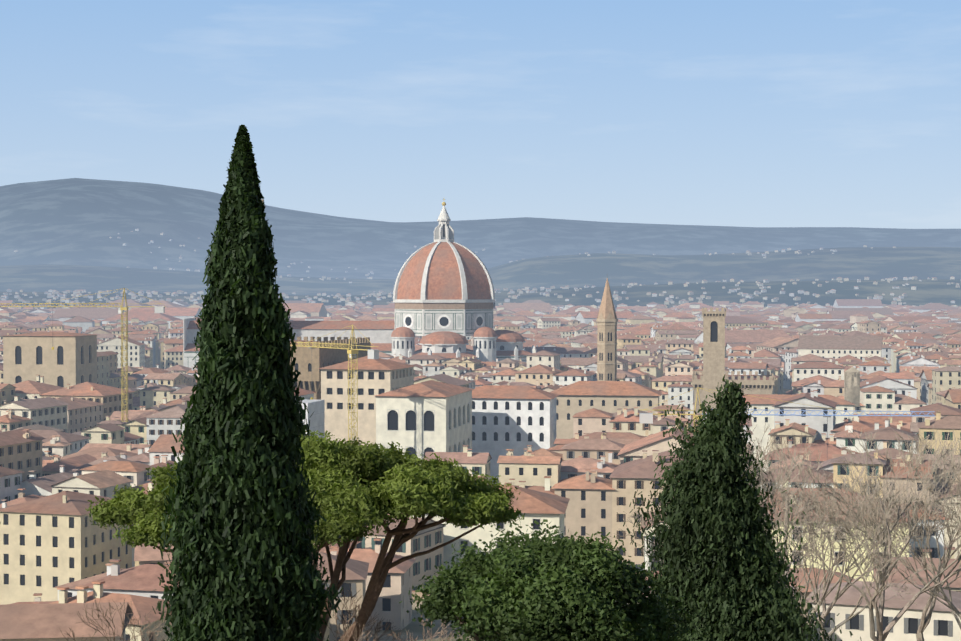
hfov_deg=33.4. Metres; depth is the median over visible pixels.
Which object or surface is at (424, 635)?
bare shrub
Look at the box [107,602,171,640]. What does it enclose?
bare shrub
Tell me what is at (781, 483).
bare tree
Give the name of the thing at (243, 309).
cypress
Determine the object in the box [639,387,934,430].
crane
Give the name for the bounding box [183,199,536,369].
duomo
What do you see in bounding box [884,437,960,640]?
bare tree
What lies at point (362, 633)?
bare shrub
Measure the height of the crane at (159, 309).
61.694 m
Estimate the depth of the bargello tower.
613.26 m
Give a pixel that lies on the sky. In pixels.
(735, 113)
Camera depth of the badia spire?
618.34 m
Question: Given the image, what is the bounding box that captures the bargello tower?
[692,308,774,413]
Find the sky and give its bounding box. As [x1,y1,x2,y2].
[0,0,960,228]
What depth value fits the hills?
9319.30 m
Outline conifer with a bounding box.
[617,375,861,640]
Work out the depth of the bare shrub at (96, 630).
72.94 m
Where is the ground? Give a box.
[160,368,789,640]
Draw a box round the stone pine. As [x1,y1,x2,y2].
[85,430,524,640]
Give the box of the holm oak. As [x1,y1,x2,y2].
[399,519,698,640]
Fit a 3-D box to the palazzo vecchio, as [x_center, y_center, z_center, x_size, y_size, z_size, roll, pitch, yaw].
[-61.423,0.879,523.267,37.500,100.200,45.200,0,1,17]
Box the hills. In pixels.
[0,178,960,310]
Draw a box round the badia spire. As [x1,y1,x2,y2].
[596,278,617,380]
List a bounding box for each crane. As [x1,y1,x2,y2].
[0,288,164,421]
[290,325,378,442]
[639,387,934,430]
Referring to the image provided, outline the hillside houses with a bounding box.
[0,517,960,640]
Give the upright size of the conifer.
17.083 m
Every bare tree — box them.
[615,505,824,603]
[740,422,852,576]
[754,432,954,631]
[773,483,932,640]
[793,425,960,640]
[822,465,960,628]
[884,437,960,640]
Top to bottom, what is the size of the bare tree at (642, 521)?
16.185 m
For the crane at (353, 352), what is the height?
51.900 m
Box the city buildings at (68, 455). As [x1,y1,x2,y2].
[0,299,960,604]
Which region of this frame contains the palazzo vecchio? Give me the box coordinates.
[261,199,370,399]
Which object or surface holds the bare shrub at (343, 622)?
on the ground
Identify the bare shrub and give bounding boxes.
[61,599,158,640]
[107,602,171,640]
[320,588,406,640]
[334,607,371,640]
[387,616,473,640]
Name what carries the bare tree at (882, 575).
on the ground
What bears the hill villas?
on the hills
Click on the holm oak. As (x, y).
(563, 588)
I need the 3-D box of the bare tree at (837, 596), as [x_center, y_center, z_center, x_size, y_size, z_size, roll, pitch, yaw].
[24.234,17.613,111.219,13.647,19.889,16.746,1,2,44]
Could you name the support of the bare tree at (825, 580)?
on the ground
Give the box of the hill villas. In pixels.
[0,229,960,307]
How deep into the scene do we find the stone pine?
70.32 m

